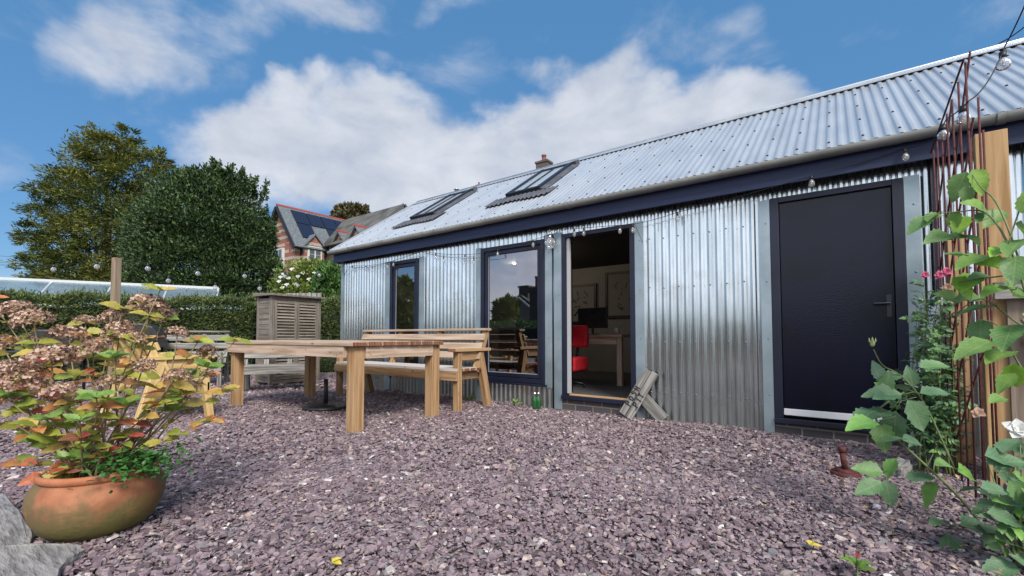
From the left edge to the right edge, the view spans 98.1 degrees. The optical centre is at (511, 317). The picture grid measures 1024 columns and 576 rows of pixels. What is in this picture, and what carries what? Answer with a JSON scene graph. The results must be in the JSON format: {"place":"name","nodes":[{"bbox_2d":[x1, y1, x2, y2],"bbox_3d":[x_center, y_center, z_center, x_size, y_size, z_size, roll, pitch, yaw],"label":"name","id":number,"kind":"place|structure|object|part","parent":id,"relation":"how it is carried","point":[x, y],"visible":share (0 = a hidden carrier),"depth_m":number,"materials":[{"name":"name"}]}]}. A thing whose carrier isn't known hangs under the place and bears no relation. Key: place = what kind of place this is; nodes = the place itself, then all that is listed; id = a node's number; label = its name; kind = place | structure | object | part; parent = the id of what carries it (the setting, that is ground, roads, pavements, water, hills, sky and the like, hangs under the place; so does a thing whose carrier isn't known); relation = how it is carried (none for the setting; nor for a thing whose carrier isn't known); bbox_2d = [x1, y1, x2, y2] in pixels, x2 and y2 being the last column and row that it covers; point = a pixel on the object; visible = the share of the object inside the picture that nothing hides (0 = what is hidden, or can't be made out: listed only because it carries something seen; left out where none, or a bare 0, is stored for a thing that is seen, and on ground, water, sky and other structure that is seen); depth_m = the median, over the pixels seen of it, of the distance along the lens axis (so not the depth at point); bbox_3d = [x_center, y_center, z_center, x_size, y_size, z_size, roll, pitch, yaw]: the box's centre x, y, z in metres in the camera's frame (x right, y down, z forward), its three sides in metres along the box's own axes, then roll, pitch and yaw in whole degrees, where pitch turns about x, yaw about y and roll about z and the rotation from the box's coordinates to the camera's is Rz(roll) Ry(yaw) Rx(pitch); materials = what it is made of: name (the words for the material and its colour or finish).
{"place":"outdoors","nodes":[
{"label":"outdoors","id":0,"kind":"place"},
{"bbox_2d":[0,372,1023,575],"bbox_3d":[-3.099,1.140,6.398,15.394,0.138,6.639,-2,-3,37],"label":"slate gravel","id":1,"kind":"structure","parent":0,"point":[99,555],"depth_m":2.40,"materials":[{"name":"gravel"}]},
{"bbox_2d":[0,493,34,545],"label":"stone slab","id":2,"kind":"structure","parent":1,"relation":"on","point":[15,529],"depth_m":1.99,"materials":[{"name":"grey stone"}]},
{"bbox_2d":[0,543,85,575],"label":"stone slab","id":3,"kind":"structure","parent":1,"relation":"on","point":[42,559],"depth_m":1.67,"materials":[{"name":"grey stone"}]},
{"bbox_2d":[6,329,86,399],"bbox_3d":[-6.089,0.699,5.869,0.612,1.095,1.280,1,-3,-23],"label":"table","id":4,"kind":"object","parent":1,"relation":"on","point":[40,332],"visible":0.21,"depth_m":5.68,"materials":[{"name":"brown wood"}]},
{"bbox_2d":[0,277,221,309],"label":"greenhouse","id":5,"kind":"object","parent":1,"relation":"on","point":[41,285],"visible":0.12,"depth_m":13.23,"materials":[{"name":"glass"}]},
{"bbox_2d":[107,257,121,386],"bbox_3d":[-4.926,0.180,5.499,0.072,1.860,0.072,-1,-3,17],"label":"wooden post","id":6,"kind":"object","parent":1,"relation":"on","point":[116,270],"visible":0.45,"depth_m":5.50,"materials":[{"name":"brown wood"}]},
{"bbox_2d":[15,260,110,271],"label":"string lights","id":7,"kind":"object","parent":6,"relation":"hanging from","point":[97,263],"visible":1,"depth_m":6.03,"materials":[{"name":"black plastic"}]},
{"bbox_2d":[124,266,340,290],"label":"string lights","id":8,"kind":"object","parent":6,"relation":"hanging from","point":[168,278],"visible":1,"depth_m":6.47,"materials":[{"name":"black plastic"}]},
{"bbox_2d":[0,283,252,542],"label":"potted hydrangea","id":9,"kind":"object","parent":1,"relation":"on","point":[98,488],"visible":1,"depth_m":1.97,"materials":[{"name":"plant"}]},
{"bbox_2d":[0,286,256,382],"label":"garden hedge","id":10,"kind":"object","parent":1,"relation":"on","point":[238,321],"visible":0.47,"depth_m":9.26,"materials":[{"name":"green plant"}]},
{"bbox_2d":[104,323,168,392],"bbox_3d":[-6.179,0.642,7.372,0.612,1.095,1.600,1,-3,-28],"label":"barbecue","id":11,"kind":"object","parent":1,"relation":"on","point":[161,341],"visible":0.23,"depth_m":7.28,"materials":[{"name":"black metal"}]},
{"bbox_2d":[101,335,214,426],"bbox_3d":[-4.041,0.661,5.057,1.390,0.922,0.701,-2,-3,37],"label":"pine bench","id":12,"kind":"object","parent":1,"relation":"on","point":[163,366],"visible":0.34,"depth_m":4.73,"materials":[{"name":"brown wood"}]},
{"bbox_2d":[140,331,230,387],"bbox_3d":[-5.894,0.737,8.073,1.233,1.020,0.608,1,-3,-19],"label":"weathered bench","id":13,"kind":"object","parent":1,"relation":"on","point":[223,360],"visible":0.28,"depth_m":8.21,"materials":[{"name":"grey wood"}]},
{"bbox_2d":[244,353,304,389],"bbox_3d":[-3.913,0.801,7.420,1.075,0.843,0.562,1,-3,-20],"label":"weathered bench","id":14,"kind":"object","parent":1,"relation":"on","point":[289,367],"visible":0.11,"depth_m":7.29,"materials":[{"name":"grey wood"}]},
{"bbox_2d":[252,293,325,385],"bbox_3d":[-4.248,0.391,8.483,0.620,1.690,1.100,-2,-3,34],"label":"louvred cabinet","id":15,"kind":"object","parent":1,"relation":"on","point":[287,317],"visible":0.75,"depth_m":8.21,"materials":[{"name":"grey wood"}]},
{"bbox_3d":[-4.174,0.403,8.173,0.040,1.440,0.418,-2,-3,34],"label":"door","id":16,"kind":"part","parent":15,"relation":"part of","materials":[{"name":"grey wood"}]},
{"bbox_3d":[-3.939,0.417,8.526,0.040,1.440,0.418,-2,-3,34],"label":"door","id":17,"kind":"part","parent":15,"relation":"part of","materials":[{"name":"grey wood"}]},
{"bbox_2d":[244,288,340,372],"bbox_3d":[-5.220,0.336,11.013,2.552,2.096,1.199,0,-2,-10],"label":"shrub hedge","id":18,"kind":"object","parent":1,"relation":"on","point":[330,324],"visible":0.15,"depth_m":10.80,"materials":[{"name":"green plant"}]},
{"bbox_2d":[286,293,321,296],"bbox_3d":[-5.739,0.352,12.212,0.970,2.080,0.022,0,-2,0],"label":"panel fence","id":19,"kind":"object","parent":1,"relation":"on","point":[312,294],"visible":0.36,"depth_m":12.24,"materials":[{"name":"grey wood"}]},
{"bbox_2d":[302,379,345,411],"bbox_3d":[-2.280,0.929,5.442,0.524,0.360,0.524,-2,-3,37],"label":"parasol base","id":20,"kind":"object","parent":1,"relation":"on","point":[325,405],"visible":0.95,"depth_m":5.34,"materials":[{"name":"black plastic"}]},
{"bbox_2d":[226,340,442,432],"bbox_3d":[-2.207,0.695,5.307,2.770,0.855,1.165,-2,-3,37],"label":"garden table","id":21,"kind":"object","parent":1,"relation":"on","point":[356,352],"visible":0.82,"depth_m":4.67,"materials":[{"name":"wood"}]},
{"bbox_2d":[332,557,341,564],"bbox_3d":[-0.661,0.916,1.674,0.040,0.011,0.051,1,-3,-17],"label":"fallen leaf","id":22,"kind":"object","parent":1,"relation":"on","point":[336,560],"visible":1,"depth_m":1.68,"materials":[{"name":"yellow plant"}]},
{"bbox_2d":[334,328,491,412],"bbox_3d":[-1.470,0.660,6.173,2.560,1.016,0.700,-2,-3,37],"label":"garden bench","id":23,"kind":"object","parent":1,"relation":"on","point":[458,373],"visible":0.74,"depth_m":5.72,"materials":[{"name":"brown wood"}]},
{"bbox_2d":[532,392,536,408],"bbox_3d":[0.277,1.008,5.442,0.064,0.202,0.064,-2,-3,37],"label":"glass bottle","id":24,"kind":"object","parent":1,"relation":"on","point":[534,402],"visible":1,"depth_m":5.42,"materials":[{"name":"green glass"}]},
{"bbox_2d":[537,392,540,408],"bbox_3d":[0.324,1.008,5.444,0.064,0.202,0.064,-2,-3,37],"label":"glass bottle","id":25,"kind":"object","parent":1,"relation":"on","point":[538,401],"visible":1,"depth_m":5.42,"materials":[{"name":"green glass"}]},
{"bbox_2d":[620,368,667,420],"bbox_3d":[1.394,0.817,4.710,0.503,0.571,0.115,-1,-3,26],"label":"wooden sign","id":26,"kind":"object","parent":1,"relation":"on","point":[638,397],"visible":0.94,"depth_m":4.69,"materials":[{"name":"grey wood"}]},
{"bbox_2d":[806,540,821,546],"bbox_3d":[1.232,0.922,1.815,0.040,0.011,0.051,1,-3,-17],"label":"fallen leaf","id":27,"kind":"object","parent":1,"relation":"on","point":[812,543],"visible":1,"depth_m":1.81,"materials":[{"name":"yellow plant"}]},
{"bbox_2d":[830,446,860,479],"bbox_3d":[2.103,0.905,2.806,0.160,0.186,0.160,-2,-3,37],"label":"rusty stake","id":28,"kind":"object","parent":1,"relation":"on","point":[843,471],"visible":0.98,"depth_m":2.79,"materials":[{"name":"metal"}]},
{"bbox_2d":[837,552,876,575],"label":"seedling","id":29,"kind":"object","parent":1,"relation":"on","point":[859,564],"visible":1,"depth_m":1.62,"materials":[{"name":"green plant"}]},
{"bbox_2d":[892,457,912,477],"bbox_3d":[2.510,0.963,2.855,0.310,0.089,0.102,2,-3,-43],"label":"stone","id":30,"kind":"object","parent":1,"relation":"on","point":[901,472],"visible":0.53,"depth_m":2.78,"materials":[{"name":"grey stone"}]},
{"bbox_2d":[807,444,1005,574],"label":"leaf litter","id":31,"kind":"object","parent":1,"relation":"on","point":[865,506],"visible":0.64,"depth_m":2.32,"materials":[{"name":"brown plant"}]},
{"bbox_2d":[845,337,1004,553],"bbox_3d":[1.824,0.602,1.977,0.678,1.036,0.384,0,-2,3],"label":"rose cane","id":32,"kind":"object","parent":1,"relation":"on","point":[888,429],"visible":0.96,"depth_m":2.06,"materials":[{"name":"green plant"}]},
{"bbox_2d":[884,267,985,476],"bbox_3d":[2.599,0.310,2.685,0.505,1.370,1.502,-2,-3,37],"label":"rose bush","id":33,"kind":"object","parent":1,"relation":"on","point":[941,413],"visible":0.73,"depth_m":2.85,"materials":[{"name":"green plant"}]},
{"bbox_2d":[944,232,972,463],"bbox_3d":[3.188,0.203,3.169,0.100,1.620,0.100,-2,-3,37],"label":"timber post","id":34,"kind":"object","parent":1,"relation":"on","point":[967,363],"visible":0.2,"depth_m":3.12,"materials":[{"name":"brown wood"}]},
{"bbox_2d":[930,51,1000,497],"bbox_3d":[2.670,-0.170,2.658,0.052,2.383,1.208,-2,-3,37],"label":"trellis","id":35,"kind":"object","parent":1,"relation":"on","point":[972,226],"visible":0.56,"depth_m":2.46,"materials":[{"name":"metal"}]},
{"bbox_2d":[906,169,1023,402],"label":"climbing rose","id":36,"kind":"object","parent":35,"relation":"attached to","point":[1005,337],"visible":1,"depth_m":1.76,"materials":[{"name":"green plant"}]},
{"bbox_2d":[933,6,1023,140],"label":"string lights","id":37,"kind":"object","parent":35,"relation":"hanging from","point":[1002,58],"visible":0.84,"depth_m":2.39,"materials":[{"name":"black plastic"}]},
{"bbox_2d":[998,27,1023,43],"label":"loose cable","id":38,"kind":"object","parent":37,"relation":"attached to","point":[1011,36],"visible":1,"depth_m":2.32,"materials":[{"name":"black rubber"}]},
{"bbox_2d":[956,418,1023,575],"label":"rose shrub","id":39,"kind":"object","parent":1,"relation":"on","point":[1009,525],"visible":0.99,"depth_m":1.66,"materials":[{"name":"green plant"}]},
{"bbox_2d":[972,128,1012,484],"bbox_3d":[2.933,-0.073,2.684,0.140,2.130,0.060,-2,-3,37],"label":"fence post","id":40,"kind":"object","parent":1,"relation":"on","point":[997,158],"visible":0.51,"depth_m":2.67,"materials":[{"name":"brown wood"}]},
{"bbox_2d":[1002,483,1007,497],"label":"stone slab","id":41,"kind":"structure","parent":1,"relation":"on","point":[1005,486],"depth_m":2.36,"materials":[{"name":"grey stone"}]},
{"bbox_2d":[992,281,1023,480],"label":"board fence","id":42,"kind":"object","parent":1,"relation":"on","point":[1014,307],"visible":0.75,"depth_m":2.59,"materials":[{"name":"brown wood"}]},
{"bbox_2d":[0,0,1023,308],"label":"sky","id":43,"kind":"structure","parent":0,"point":[379,104],"materials":[{"name":"blue"}]},
{"label":"ground","id":44,"kind":"structure","parent":0,"visible":0},
{"bbox_2d":[0,120,176,282],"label":"yew tree","id":45,"kind":"object","parent":44,"relation":"on","point":[109,163],"visible":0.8,"depth_m":32.87,"materials":[{"name":"green plant"}]},
{"bbox_2d":[102,156,285,305],"bbox_3d":[-13.876,-2.371,20.119,7.140,9.807,6.735,-2,-3,37],"label":"holly tree","id":46,"kind":"object","parent":44,"relation":"on","point":[199,201],"visible":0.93,"depth_m":18.98,"materials":[{"name":"green plant"}]},
{"bbox_2d":[267,256,329,293],"bbox_3d":[-6.727,-0.181,14.481,2.785,3.748,2.322,-2,-3,37],"label":"flowering shrub","id":47,"kind":"object","parent":44,"relation":"on","point":[305,270],"visible":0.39,"depth_m":14.04,"materials":[{"name":"green plant"}]},
{"bbox_2d":[308,258,340,308],"bbox_3d":[-5.194,-0.064,13.021,1.455,3.392,1.231,0,-2,-2],"label":"laurel shrub","id":48,"kind":"object","parent":44,"relation":"on","point":[326,286],"visible":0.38,"depth_m":12.72,"materials":[{"name":"green plant"}]},
{"bbox_2d":[271,203,407,291],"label":"brick house","id":49,"kind":"structure","parent":44,"relation":"on","point":[306,234],"depth_m":37.79,"materials":[{"name":"brick"}]},
{"bbox_2d":[272,248,284,267],"bbox_3d":[-20.006,-4.985,37.952,1.900,1.800,0.195,-2,-3,37],"label":"window","id":50,"kind":"structure","parent":49,"relation":"in","point":[281,251],"depth_m":37.46,"materials":[{"name":"grey"}]},
{"bbox_2d":[307,246,321,260],"bbox_3d":[-16.593,-5.324,37.378,0.135,1.330,1.240,-2,-3,37],"label":"window","id":51,"kind":"structure","parent":49,"relation":"in","point":[313,254],"depth_m":37.23,"materials":[{"name":"grey"}]},
{"bbox_2d":[329,201,370,219],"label":"distant tree","id":52,"kind":"object","parent":44,"relation":"on","point":[347,210],"visible":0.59,"depth_m":68.69,"materials":[{"name":"green plant"}]},
{"bbox_2d":[535,154,552,168],"bbox_3d":[1.585,-3.144,21.808,0.710,9.869,0.583,-2,-3,37],"label":"chimney","id":53,"kind":"object","parent":44,"relation":"on","point":[544,162],"visible":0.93,"depth_m":21.81,"materials":[{"name":"brown brick"}]},
{"bbox_2d":[327,38,1023,457],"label":"corrugated shed","id":54,"kind":"structure","parent":44,"relation":"on","point":[771,308],"depth_m":4.48,"materials":[{"name":"grey metal"}]},
{"bbox_2d":[122,260,333,277],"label":"string lights","id":55,"kind":"object","parent":54,"relation":"attached to","point":[147,265],"visible":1,"depth_m":6.71,"materials":[{"name":"black plastic"}]},
{"bbox_2d":[389,258,418,369],"bbox_3d":[-1.720,-0.022,7.165,0.690,1.825,0.095,-2,-3,37],"label":"window","id":56,"kind":"structure","parent":54,"relation":"in","point":[393,310],"depth_m":7.28,"materials":[{"name":"blue paint"}]},
{"bbox_2d":[344,252,493,275],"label":"string lights","id":57,"kind":"object","parent":54,"relation":"hanging from","point":[409,255],"visible":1,"depth_m":7.02,"materials":[{"name":"black plastic"}]},
{"bbox_2d":[347,246,506,270],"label":"string lights","id":58,"kind":"object","parent":54,"relation":"attached to","point":[434,257],"visible":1,"depth_m":6.65,"materials":[{"name":"black plastic"}]},
{"bbox_2d":[497,327,515,372],"bbox_3d":[0.158,0.556,6.338,0.640,0.840,0.382,-2,-3,37],"label":"display shelf","id":59,"kind":"object","parent":54,"relation":"on","point":[507,344],"visible":0.28,"depth_m":6.45,"materials":[{"name":"brown metal"}]},
{"bbox_2d":[477,239,546,386],"bbox_3d":[0.001,-0.057,5.868,1.100,1.845,0.120,-2,-3,37],"label":"window","id":60,"kind":"structure","parent":54,"relation":"in","point":[526,379],"depth_m":5.76,"materials":[{"name":"blue paint"}]},
{"bbox_2d":[516,241,572,391],"bbox_3d":[0.400,-0.014,5.749,0.850,1.870,0.040,-2,-3,37],"label":"door","id":61,"kind":"structure","parent":54,"relation":"in","point":[526,262],"depth_m":5.87,"materials":[{"name":"paint"}]},
{"bbox_2d":[545,229,554,248],"bbox_3d":[0.466,-0.973,5.459,0.135,0.243,0.122,-2,-3,37],"label":"wall lantern","id":62,"kind":"object","parent":54,"relation":"hanging from","point":[549,236],"depth_m":5.43,"materials":[{"name":"silver metal"}]},
{"bbox_2d":[504,224,642,247],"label":"string lights","id":63,"kind":"object","parent":54,"relation":"attached to","point":[574,232],"visible":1,"depth_m":5.15,"materials":[{"name":"black plastic"}]},
{"bbox_2d":[573,325,588,386],"bbox_3d":[0.837,0.539,6.404,0.538,0.880,0.620,-2,-3,37],"label":"office chair","id":64,"kind":"object","parent":54,"relation":"on","point":[580,337],"visible":0.41,"depth_m":6.47,"materials":[{"name":"red fabric"}]},
{"bbox_2d":[572,283,596,323],"bbox_3d":[1.456,-0.294,9.341,0.700,0.830,0.030,-2,-3,37],"label":"framed picture","id":65,"kind":"object","parent":54,"relation":"attached to","point":[584,295],"visible":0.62,"depth_m":9.32,"materials":[{"name":"beige paper"}]},
{"bbox_2d":[588,335,629,385],"bbox_3d":[1.242,0.634,7.004,1.300,0.740,0.650,-2,-3,37],"label":"desk","id":66,"kind":"object","parent":54,"relation":"on","point":[607,339],"visible":0.29,"depth_m":6.43,"materials":[{"name":"brown wood"}]},
{"bbox_2d":[578,307,607,334],"bbox_3d":[1.267,0.050,6.978,0.500,0.420,0.200,-2,-3,37],"label":"monitor","id":67,"kind":"object","parent":66,"relation":"on","point":[592,318],"visible":0.84,"depth_m":6.95,"materials":[{"name":"black plastic"}]},
{"bbox_2d":[614,328,621,333],"bbox_3d":[1.562,0.193,6.571,0.100,0.100,0.084,0,-2,1],"label":"mug","id":68,"kind":"object","parent":66,"relation":"on","point":[616,330],"visible":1,"depth_m":6.54,"materials":[{"name":"grey ceramic"}]},
{"bbox_2d":[605,270,629,317],"bbox_3d":[2.338,-0.471,8.691,1.100,0.930,0.030,-2,-3,37],"label":"framed picture","id":69,"kind":"object","parent":54,"relation":"attached to","point":[617,293],"visible":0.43,"depth_m":8.86,"materials":[{"name":"beige paper"}]},
{"bbox_2d":[636,140,932,223],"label":"string lights","id":70,"kind":"object","parent":54,"relation":"hanging from","point":[811,176],"visible":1,"depth_m":3.80,"materials":[{"name":"black plastic"}]},
{"bbox_2d":[779,187,898,421],"bbox_3d":[2.768,-0.099,3.809,0.786,1.927,0.106,-2,-3,37],"label":"door","id":71,"kind":"structure","parent":54,"relation":"in","point":[837,263],"depth_m":3.81,"materials":[{"name":"paint"}]},
{"bbox_2d":[910,296,942,437],"bbox_3d":[3.140,0.380,3.365,0.220,1.086,0.070,-2,-3,37],"label":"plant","id":72,"kind":"object","parent":54,"relation":"attached to","point":[928,325],"visible":0.2,"depth_m":3.34,"materials":[{"name":"green plant"}]}
]}

